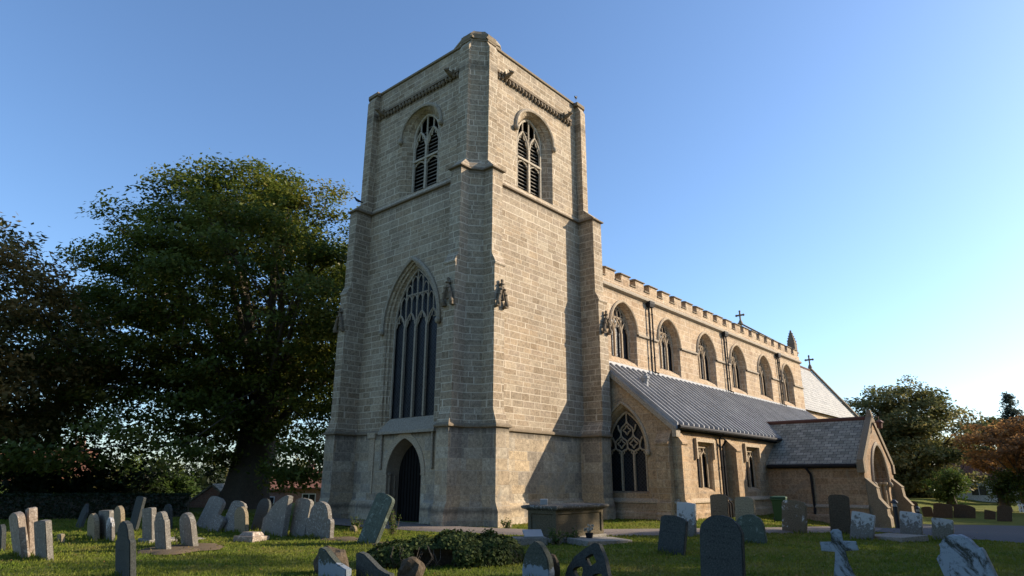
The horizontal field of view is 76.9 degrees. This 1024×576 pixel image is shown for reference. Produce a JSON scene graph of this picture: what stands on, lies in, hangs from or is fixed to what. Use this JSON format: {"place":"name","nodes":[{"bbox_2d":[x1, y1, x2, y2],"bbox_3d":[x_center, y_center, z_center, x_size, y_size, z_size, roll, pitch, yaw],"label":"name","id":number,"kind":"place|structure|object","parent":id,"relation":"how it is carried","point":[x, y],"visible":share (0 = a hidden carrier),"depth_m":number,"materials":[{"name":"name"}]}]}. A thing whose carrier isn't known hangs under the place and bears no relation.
{"place":"outdoors","nodes":[
{"label":"outdoors","id":0,"kind":"place"},
{"bbox_2d":[0,487,1023,575],"bbox_3d":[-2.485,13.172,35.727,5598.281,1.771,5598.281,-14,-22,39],"label":"ground","id":1,"kind":"structure","parent":0,"point":[980,507],"depth_m":14.15,"materials":[{"name":"plant"}]},
{"bbox_2d":[0,524,5,550],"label":"headstone","id":2,"kind":"object","parent":1,"relation":"on","point":[3,536],"visible":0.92,"depth_m":14.56,"materials":[{"name":"stone"}]},
{"bbox_2d":[9,511,29,557],"bbox_3d":[-10.219,5.289,13.386,0.786,1.256,0.140,-20,-10,40],"label":"headstone","id":3,"kind":"object","parent":1,"relation":"on","point":[18,532],"visible":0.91,"depth_m":13.19,"materials":[{"name":"stone"}]},
{"bbox_2d":[25,507,37,555],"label":"headstone","id":4,"kind":"object","parent":1,"relation":"on","point":[31,515],"visible":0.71,"depth_m":13.43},
{"bbox_2d":[34,519,53,560],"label":"headstone","id":5,"kind":"object","parent":1,"relation":"on","point":[43,537],"visible":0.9,"depth_m":12.81,"materials":[{"name":"stone"}]},
{"bbox_2d":[1,441,96,478],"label":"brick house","id":6,"kind":"structure","parent":1,"relation":"on","point":[75,461],"depth_m":60.51,"materials":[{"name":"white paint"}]},
{"bbox_2d":[0,442,114,495],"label":"bush","id":7,"kind":"object","parent":1,"relation":"on","point":[38,483],"visible":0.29,"depth_m":34.37,"materials":[{"name":"green plant"}]},
{"bbox_2d":[57,533,64,541],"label":"headstone","id":8,"kind":"object","parent":1,"relation":"on","point":[61,536],"visible":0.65,"depth_m":16.23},
{"bbox_2d":[0,212,135,463],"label":"chestnut tree","id":9,"kind":"object","parent":1,"relation":"on","point":[14,366],"visible":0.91,"depth_m":29.84,"materials":[{"name":"green plant"}]},
{"bbox_2d":[0,310,159,491],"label":"chestnut tree","id":10,"kind":"object","parent":1,"relation":"on","point":[69,441],"visible":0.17,"depth_m":36.62,"materials":[{"name":"green plant"}]},
{"bbox_2d":[76,504,88,527],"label":"headstone","id":11,"kind":"object","parent":1,"relation":"on","point":[83,515],"visible":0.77,"depth_m":21.70,"materials":[{"name":"stone"}]},
{"bbox_2d":[48,444,120,489],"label":"bush","id":12,"kind":"object","parent":1,"relation":"on","point":[100,469],"depth_m":62.00,"materials":[{"name":"green plant"}]},
{"bbox_2d":[87,513,99,540],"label":"headstone","id":13,"kind":"object","parent":1,"relation":"on","point":[93,527],"visible":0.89,"depth_m":16.87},
{"bbox_2d":[0,492,190,519],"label":"wall","id":14,"kind":"structure","parent":1,"relation":"on","point":[59,505],"depth_m":26.19,"materials":[{"name":"grey stone"}]},
{"bbox_2d":[99,510,113,539],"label":"headstone","id":15,"kind":"object","parent":1,"relation":"on","point":[104,515],"visible":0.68,"depth_m":17.02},
{"bbox_2d":[106,517,114,541],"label":"headstone","id":16,"kind":"object","parent":1,"relation":"on","point":[110,528],"visible":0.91,"depth_m":16.49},
{"bbox_2d":[63,449,167,493],"bbox_3d":[-23.237,12.100,38.040,5.418,5.193,7.923,-14,-22,39],"label":"bush","id":17,"kind":"object","parent":1,"relation":"on","point":[122,487],"visible":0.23,"depth_m":37.75,"materials":[{"name":"green plant"}]},
{"bbox_2d":[114,506,124,533],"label":"headstone","id":18,"kind":"object","parent":1,"relation":"on","point":[119,514],"visible":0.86,"depth_m":18.10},
{"bbox_2d":[115,520,135,575],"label":"headstone","id":19,"kind":"object","parent":1,"relation":"on","point":[125,553],"visible":1,"depth_m":10.42,"materials":[{"name":"stone"}]},
{"bbox_2d":[130,496,145,529],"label":"headstone","id":20,"kind":"object","parent":1,"relation":"on","point":[136,516],"visible":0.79,"depth_m":20.19,"materials":[{"name":"stone"}]},
{"bbox_2d":[112,444,174,488],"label":"bush","id":21,"kind":"object","parent":1,"relation":"on","point":[137,470],"visible":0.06,"depth_m":50.12,"materials":[{"name":"green plant"}]},
{"bbox_2d":[142,507,155,539],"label":"headstone","id":22,"kind":"object","parent":1,"relation":"on","point":[148,518],"visible":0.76,"depth_m":16.28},
{"bbox_2d":[154,511,170,548],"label":"headstone","id":23,"kind":"object","parent":1,"relation":"on","point":[162,531],"visible":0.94,"depth_m":14.52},
{"bbox_2d":[119,455,210,492],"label":"bush","id":24,"kind":"object","parent":1,"relation":"on","point":[200,471],"visible":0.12,"depth_m":42.80,"materials":[{"name":"green plant"}]},
{"bbox_2d":[137,547,199,554],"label":"earth","id":25,"kind":"structure","parent":1,"relation":"on","point":[172,551],"depth_m":14.14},
{"bbox_2d":[164,504,172,528],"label":"headstone","id":26,"kind":"object","parent":1,"relation":"on","point":[168,509],"visible":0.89,"depth_m":21.16,"materials":[{"name":"stone"}]},
{"bbox_2d":[141,465,202,497],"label":"bush","id":27,"kind":"object","parent":1,"relation":"on","point":[188,482],"visible":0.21,"depth_m":40.67,"materials":[{"name":"green plant"}]},
{"bbox_2d":[138,537,205,542],"bbox_3d":[-8.826,6.583,16.749,0.600,0.150,1.500,-9,-21,35],"label":"ledger stone","id":28,"kind":"object","parent":1,"relation":"on","point":[152,541],"visible":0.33,"depth_m":16.28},
{"bbox_2d":[172,529,180,544],"bbox_3d":[-8.096,6.111,15.759,0.330,0.458,0.464,-14,-22,39],"label":"weed","id":29,"kind":"object","parent":1,"relation":"on","point":[177,538],"visible":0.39,"depth_m":15.71,"materials":[{"name":"green plant"}]},
{"bbox_2d":[0,148,360,508],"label":"beech tree","id":30,"kind":"object","parent":1,"relation":"on","point":[262,389],"visible":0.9,"depth_m":33.56,"materials":[{"name":"green plant"}]},
{"bbox_2d":[138,543,224,550],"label":"earth","id":31,"kind":"structure","parent":1,"relation":"on","point":[204,546],"depth_m":14.98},
{"bbox_2d":[179,512,198,545],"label":"headstone","id":32,"kind":"object","parent":1,"relation":"on","point":[188,529],"visible":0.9,"depth_m":15.22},
{"bbox_2d":[178,460,225,488],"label":"bush","id":33,"kind":"object","parent":1,"relation":"on","point":[213,476],"visible":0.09,"depth_m":49.47,"materials":[{"name":"green plant"}]},
{"bbox_2d":[190,483,224,507],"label":"brick outhouse","id":34,"kind":"structure","parent":1,"relation":"on","point":[200,499],"depth_m":37.71,"materials":[{"name":"brick"}]},
{"bbox_2d":[196,496,225,527],"bbox_3d":[-10.011,7.600,21.297,1.106,1.394,0.120,-4,-33,43],"label":"headstone","id":35,"kind":"object","parent":1,"relation":"on","point":[215,505],"visible":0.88,"depth_m":21.33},
{"bbox_2d":[208,514,225,531],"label":"headstone","id":36,"kind":"object","parent":1,"relation":"on","point":[217,522],"visible":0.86,"depth_m":20.02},
{"bbox_2d":[205,450,228,483],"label":"bush","id":37,"kind":"object","parent":1,"relation":"on","point":[224,471],"depth_m":54.64,"materials":[{"name":"green plant"}]},
{"bbox_2d":[222,500,246,531],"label":"headstone","id":38,"kind":"object","parent":1,"relation":"on","point":[229,516],"visible":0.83,"depth_m":20.03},
{"bbox_2d":[234,506,248,532],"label":"headstone","id":39,"kind":"object","parent":1,"relation":"on","point":[241,519],"visible":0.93,"depth_m":19.31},
{"bbox_2d":[233,531,269,542],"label":"stepped plinth","id":40,"kind":"structure","parent":1,"relation":"on","point":[254,536],"depth_m":16.87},
{"bbox_2d":[251,498,270,530],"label":"headstone","id":41,"kind":"object","parent":1,"relation":"on","point":[263,508],"visible":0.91,"depth_m":20.68,"materials":[{"name":"stone"}]},
{"bbox_2d":[261,495,292,536],"bbox_3d":[-6.907,6.809,18.841,0.160,1.482,1.422,20,-23,-41],"label":"headstone","id":42,"kind":"object","parent":1,"relation":"on","point":[276,519],"visible":0.81,"depth_m":18.60,"materials":[{"name":"stone"}]},
{"bbox_2d":[270,464,315,503],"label":"brick house","id":43,"kind":"structure","parent":1,"relation":"on","point":[275,496],"depth_m":61.97,"materials":[{"name":"red brick"}]},
{"bbox_2d":[289,498,313,536],"bbox_3d":[-6.046,6.734,18.429,0.726,1.378,0.140,-9,-24,37],"label":"headstone","id":44,"kind":"object","parent":1,"relation":"on","point":[302,510],"visible":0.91,"depth_m":18.42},
{"bbox_2d":[284,472,321,502],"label":"brick house","id":45,"kind":"structure","parent":1,"relation":"on","point":[311,494],"depth_m":56.08,"materials":[{"name":"red brick"}]},
{"bbox_2d":[302,494,315,501],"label":"window","id":46,"kind":"structure","parent":45,"relation":"in","point":[309,496],"depth_m":56.03,"materials":[{"name":"glass"}]},
{"bbox_2d":[305,501,333,538],"bbox_3d":[-5.311,6.588,17.810,1.266,1.314,0.140,-15,-21,41],"label":"headstone","id":47,"kind":"object","parent":1,"relation":"on","point":[320,521],"visible":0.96,"depth_m":17.74,"materials":[{"name":"stone"}]},
{"bbox_2d":[313,545,348,573],"bbox_3d":[-3.151,4.773,11.161,0.542,0.596,0.698,16,-23,-42],"label":"broken stone","id":48,"kind":"object","parent":1,"relation":"on","point":[341,555],"visible":0.35,"depth_m":11.09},
{"bbox_2d":[318,547,351,575],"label":"headstone","id":49,"kind":"object","parent":1,"relation":"on","point":[330,563],"visible":0.99,"depth_m":10.40,"materials":[{"name":"stone"}]},
{"bbox_2d":[320,536,357,541],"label":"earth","id":50,"kind":"structure","parent":1,"relation":"on","point":[349,538],"depth_m":17.18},
{"bbox_2d":[350,525,356,531],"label":"headstone","id":51,"kind":"object","parent":1,"relation":"on","point":[354,527],"visible":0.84,"depth_m":20.28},
{"bbox_2d":[350,515,363,528],"bbox_3d":[-5.056,7.651,20.998,0.333,0.507,0.522,-14,-22,39],"label":"weed","id":52,"kind":"object","parent":1,"relation":"on","point":[355,523],"visible":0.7,"depth_m":20.96,"materials":[{"name":"green plant"}]},
{"bbox_2d":[356,551,393,575],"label":"headstone","id":53,"kind":"object","parent":1,"relation":"on","point":[368,563],"visible":1,"depth_m":10.31,"materials":[{"name":"stone"}]},
{"bbox_2d":[357,493,394,542],"bbox_3d":[-3.488,6.033,16.348,0.120,1.609,0.791,34,-23,-35],"label":"headstone","id":54,"kind":"object","parent":1,"relation":"on","point":[375,523],"visible":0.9,"depth_m":16.32,"materials":[{"name":"stone"}]},
{"bbox_2d":[387,509,400,534],"bbox_3d":[-3.588,6.996,19.291,0.462,0.789,0.457,-4,-17,12],"label":"weed","id":55,"kind":"object","parent":1,"relation":"on","point":[393,525],"visible":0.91,"depth_m":19.18,"materials":[{"name":"green plant"}]},
{"bbox_2d":[397,556,425,575],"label":"broken stone","id":56,"kind":"object","parent":1,"relation":"on","point":[412,566],"visible":1,"depth_m":10.47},
{"bbox_2d":[366,528,525,568],"bbox_3d":[-1.284,5.109,12.561,3.184,0.818,2.147,3,-17,-10],"label":"ivy mound","id":57,"kind":"object","parent":1,"relation":"on","point":[462,549],"visible":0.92,"depth_m":12.06,"materials":[{"name":"green plant"}]},
{"bbox_2d":[1,518,991,575],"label":"fallen leaves","id":58,"kind":"object","parent":1,"relation":"on","point":[435,562],"visible":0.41,"depth_m":14.50,"materials":[{"name":"brown"}]},
{"bbox_2d":[501,517,512,528],"bbox_3d":[-0.198,7.784,21.224,0.461,0.458,0.278,-7,-18,23],"label":"weed","id":59,"kind":"object","parent":1,"relation":"on","point":[507,525],"visible":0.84,"depth_m":21.19,"materials":[{"name":"green plant"}]},
{"bbox_2d":[512,529,547,545],"bbox_3d":[0.436,6.300,16.110,0.840,0.483,0.470,3,-17,-9],"label":"memorial tablet","id":60,"kind":"object","parent":1,"relation":"on","point":[530,536],"visible":0.68,"depth_m":15.95,"materials":[{"name":"stone"}]},
{"bbox_2d":[522,541,554,575],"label":"headstone","id":61,"kind":"object","parent":1,"relation":"on","point":[538,560],"visible":1,"depth_m":10.10,"materials":[{"name":"stone"}]},
{"bbox_2d":[550,552,559,575],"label":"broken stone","id":62,"kind":"object","parent":1,"relation":"on","point":[556,566],"visible":0.32,"depth_m":10.26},
{"bbox_2d":[548,528,565,545],"bbox_3d":[1.089,6.181,15.975,0.462,0.475,0.458,1,-17,-4],"label":"weed","id":63,"kind":"object","parent":1,"relation":"on","point":[554,536],"visible":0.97,"depth_m":15.96,"materials":[{"name":"green plant"}]},
{"bbox_2d":[521,503,608,543],"bbox_3d":[1.497,6.524,17.581,1.180,1.205,2.510,-13,-21,38],"label":"chest tomb","id":64,"kind":"object","parent":1,"relation":"on","point":[565,517],"visible":0.6,"depth_m":17.05,"materials":[{"name":"stone"}]},
{"bbox_2d":[564,528,580,539],"bbox_3d":[1.564,6.363,16.572,0.568,0.500,0.420,-14,-22,39],"label":"weed","id":65,"kind":"object","parent":1,"relation":"on","point":[574,534],"visible":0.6,"depth_m":16.55,"materials":[{"name":"green plant"}]},
{"bbox_2d":[565,543,611,575],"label":"pierced stone","id":66,"kind":"object","parent":1,"relation":"on","point":[601,565],"visible":1,"depth_m":10.26,"materials":[{"name":"stone"}]},
{"bbox_2d":[567,537,631,545],"bbox_3d":[2.275,6.553,16.633,1.700,0.150,0.750,16,-20,-38],"label":"ledger stone","id":67,"kind":"object","parent":1,"relation":"on","point":[584,541],"visible":0.71,"depth_m":16.31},
{"bbox_2d":[584,524,593,537],"bbox_3d":[1.991,6.330,16.742,0.244,0.378,0.277,-14,-22,39],"label":"flower pot","id":68,"kind":"object","parent":67,"relation":"on","point":[588,530],"visible":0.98,"depth_m":16.68,"materials":[{"name":"metal"}]},
{"bbox_2d":[319,31,914,527],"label":"church","id":69,"kind":"structure","parent":1,"relation":"on","point":[509,345],"depth_m":28.38,"materials":[{"name":"beige stone"}]},
{"bbox_2d":[397,445,420,521],"bbox_3d":[-3.910,7.935,25.377,1.800,3.540,0.040,-14,-22,39],"label":"door","id":70,"kind":"structure","parent":69,"relation":"in","point":[408,503],"depth_m":25.55,"materials":[{"name":"brown wood"}]},
{"bbox_2d":[379,256,440,418],"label":"west window","id":71,"kind":"structure","parent":69,"relation":"in","point":[418,314],"depth_m":27.06,"materials":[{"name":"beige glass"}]},
{"bbox_2d":[398,102,442,192],"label":"belfry window","id":72,"kind":"structure","parent":69,"relation":"in","point":[428,161],"depth_m":29.89,"materials":[{"name":"stone"}]},
{"bbox_2d":[514,108,556,198],"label":"belfry window","id":73,"kind":"structure","parent":69,"relation":"in","point":[526,165],"depth_m":30.39,"materials":[{"name":"stone"}]},
{"bbox_2d":[609,300,638,359],"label":"clerestory window","id":74,"kind":"structure","parent":69,"relation":"in","point":[620,334],"depth_m":32.17,"materials":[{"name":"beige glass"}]},
{"bbox_2d":[610,401,650,490],"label":"aisle window","id":75,"kind":"structure","parent":69,"relation":"in","point":[630,450],"depth_m":28.40,"materials":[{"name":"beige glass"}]},
{"bbox_2d":[657,317,681,370],"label":"clerestory window","id":76,"kind":"structure","parent":69,"relation":"in","point":[665,343],"depth_m":35.55,"materials":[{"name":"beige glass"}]},
{"bbox_2d":[694,438,715,487],"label":"aisle window","id":77,"kind":"structure","parent":69,"relation":"in","point":[700,454],"depth_m":28.81,"materials":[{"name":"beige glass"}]},
{"bbox_2d":[696,331,716,380],"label":"clerestory window","id":78,"kind":"structure","parent":69,"relation":"in","point":[703,359],"depth_m":38.93,"materials":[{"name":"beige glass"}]},
{"bbox_2d":[729,343,746,388],"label":"clerestory window","id":79,"kind":"structure","parent":69,"relation":"in","point":[733,360],"depth_m":42.32,"materials":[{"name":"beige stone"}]},
{"bbox_2d":[743,443,761,486],"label":"aisle window","id":80,"kind":"structure","parent":69,"relation":"in","point":[748,457],"depth_m":32.75,"materials":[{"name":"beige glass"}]},
{"bbox_2d":[757,354,772,395],"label":"clerestory window","id":81,"kind":"structure","parent":69,"relation":"in","point":[760,369],"depth_m":45.74,"materials":[{"name":"beige stone"}]},
{"bbox_2d":[781,363,794,401],"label":"clerestory window","id":82,"kind":"structure","parent":69,"relation":"in","point":[784,378],"depth_m":49.13,"materials":[{"name":"beige stone"}]},
{"bbox_2d":[658,515,687,555],"bbox_3d":[3.596,5.701,14.450,0.641,1.147,0.120,-4,-19,41],"label":"headstone","id":83,"kind":"object","parent":1,"relation":"on","point":[673,531],"visible":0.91,"depth_m":14.43,"materials":[{"name":"stone"}]},
{"bbox_2d":[677,502,696,536],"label":"headstone","id":84,"kind":"object","parent":1,"relation":"on","point":[686,511],"visible":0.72,"depth_m":18.93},
{"bbox_2d":[710,494,728,516],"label":"headstone","id":85,"kind":"object","parent":1,"relation":"on","point":[719,504],"visible":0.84,"depth_m":19.57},
{"bbox_2d":[700,515,745,575],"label":"headstone","id":86,"kind":"object","parent":1,"relation":"on","point":[722,547],"visible":1,"depth_m":9.52,"materials":[{"name":"stone"}]},
{"bbox_2d":[735,497,755,520],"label":"headstone","id":87,"kind":"object","parent":1,"relation":"on","point":[744,505],"visible":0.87,"depth_m":18.94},
{"bbox_2d":[736,514,767,543],"bbox_3d":[6.235,6.445,16.755,0.100,1.063,0.772,13,-26,-43],"label":"headstone","id":88,"kind":"object","parent":1,"relation":"on","point":[753,525],"visible":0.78,"depth_m":16.72,"materials":[{"name":"stone"}]},
{"bbox_2d":[770,496,786,520],"bbox_3d":[11.678,9.645,28.095,0.660,1.099,0.829,-8,-19,26],"label":"wheelie bin","id":89,"kind":"object","parent":1,"relation":"on","point":[776,501],"visible":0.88,"depth_m":27.86,"materials":[{"name":"green plastic"}]},
{"bbox_2d":[782,500,807,533],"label":"headstone","id":90,"kind":"object","parent":1,"relation":"on","point":[794,515],"visible":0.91,"depth_m":20.09,"materials":[{"name":"stone"}]},
{"bbox_2d":[820,529,858,575],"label":"stone cross","id":91,"kind":"object","parent":1,"relation":"on","point":[838,546],"visible":1,"depth_m":9.48,"materials":[{"name":"stone"}]},
{"bbox_2d":[828,494,850,533],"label":"headstone","id":92,"kind":"object","parent":1,"relation":"on","point":[839,513],"visible":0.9,"depth_m":19.89,"materials":[{"name":"stone"}]},
{"bbox_2d":[850,511,875,539],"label":"headstone","id":93,"kind":"object","parent":1,"relation":"on","point":[862,525],"visible":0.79,"depth_m":17.87,"materials":[{"name":"stone"}]},
{"bbox_2d":[874,533,928,542],"bbox_3d":[10.498,6.853,17.651,0.800,0.150,1.500,-1,-18,-10],"label":"ledger stone","id":94,"kind":"object","parent":1,"relation":"on","point":[901,538],"visible":0.66,"depth_m":17.14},
{"bbox_2d":[900,511,922,534],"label":"headstone","id":95,"kind":"object","parent":1,"relation":"on","point":[911,522],"visible":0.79,"depth_m":18.52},
{"bbox_2d":[914,506,919,513],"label":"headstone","id":96,"kind":"object","parent":1,"relation":"on","point":[916,508],"visible":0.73,"depth_m":28.55,"materials":[{"name":"stone"}]},
{"bbox_2d":[844,375,990,498],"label":"chestnut tree","id":97,"kind":"object","parent":1,"relation":"on","point":[909,429],"visible":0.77,"depth_m":66.23,"materials":[{"name":"green plant"}]},
{"bbox_2d":[921,507,932,516],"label":"headstone","id":98,"kind":"object","parent":1,"relation":"on","point":[927,511],"visible":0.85,"depth_m":39.70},
{"bbox_2d":[931,518,953,539],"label":"headstone","id":99,"kind":"object","parent":1,"relation":"on","point":[941,527],"visible":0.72,"depth_m":17.54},
{"bbox_2d":[933,503,952,517],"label":"headstone","id":100,"kind":"object","parent":1,"relation":"on","point":[941,510],"visible":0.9,"depth_m":38.49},
{"bbox_2d":[920,467,972,505],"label":"green tree","id":101,"kind":"object","parent":1,"relation":"on","point":[950,486],"visible":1,"depth_m":55.39,"materials":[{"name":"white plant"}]},
{"bbox_2d":[875,524,1023,542],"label":"drive","id":102,"kind":"structure","parent":1,"relation":"on","point":[1008,533],"depth_m":20.86,"materials":[{"name":"asphalt"}]},
{"bbox_2d":[953,504,975,517],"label":"headstone","id":103,"kind":"object","parent":1,"relation":"on","point":[963,511],"visible":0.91,"depth_m":38.60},
{"bbox_2d":[937,534,997,575],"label":"headstone","id":104,"kind":"object","parent":1,"relation":"on","point":[961,555],"visible":1,"depth_m":9.62,"materials":[{"name":"stone"}]},
{"bbox_2d":[949,415,1000,451],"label":"green tree","id":105,"kind":"object","parent":1,"relation":"on","point":[989,420],"visible":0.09,"depth_m":78.33,"materials":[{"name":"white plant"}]},
{"bbox_2d":[948,458,1020,502],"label":"white cottage","id":106,"kind":"structure","parent":1,"relation":"on","point":[977,494],"depth_m":70.53,"materials":[{"name":"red paint"}]},
{"bbox_2d":[970,485,987,495],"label":"window","id":107,"kind":"structure","parent":106,"relation":"in","point":[979,491],"depth_m":70.36,"materials":[{"name":"glass"}]},
{"bbox_2d":[950,413,1023,511],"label":"copper tree","id":108,"kind":"object","parent":1,"relation":"on","point":[1010,454],"visible":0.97,"depth_m":48.78,"materials":[{"name":"brown plant"}]},
{"bbox_2d":[984,510,995,519],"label":"headstone","id":109,"kind":"object","parent":1,"relation":"on","point":[989,514],"visible":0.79,"depth_m":37.10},
{"bbox_2d":[973,467,1023,511],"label":"green tree","id":110,"kind":"object","parent":1,"relation":"on","point":[1003,488],"visible":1,"depth_m":47.01,"materials":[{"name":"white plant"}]},
{"bbox_2d":[997,505,1011,521],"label":"headstone","id":111,"kind":"object","parent":1,"relation":"on","point":[1004,513],"visible":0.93,"depth_m":34.81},
{"bbox_2d":[990,391,1023,496],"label":"fir tree","id":112,"kind":"object","parent":1,"relation":"on","point":[1009,409],"visible":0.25,"depth_m":65.17,"materials":[{"name":"green plant"}]},
{"bbox_2d":[1017,504,1023,511],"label":"picket fence","id":113,"kind":"object","parent":1,"relation":"on","point":[1021,505],"visible":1,"depth_m":44.13,"materials":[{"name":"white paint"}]},
{"bbox_2d":[0,0,1023,478],"label":"sky","id":114,"kind":"structure","parent":0,"point":[846,177],"materials":[{"name":"blue"}]},
{"bbox_2d":[540,499,547,504],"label":"stone block","id":115,"kind":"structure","parent":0,"point":[543,501],"depth_m":16.99,"materials":[{"name":"stone"}]},
{"bbox_2d":[332,518,879,535],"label":"path","id":116,"kind":"structure","parent":0,"point":[506,531],"depth_m":20.42,"materials":[{"name":"concrete"}]},
{"bbox_2d":[890,500,899,527],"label":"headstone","id":117,"kind":"object","parent":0,"point":[895,513],"visible":0.89,"depth_m":22.25,"materials":[{"name":"stone"}]}
]}

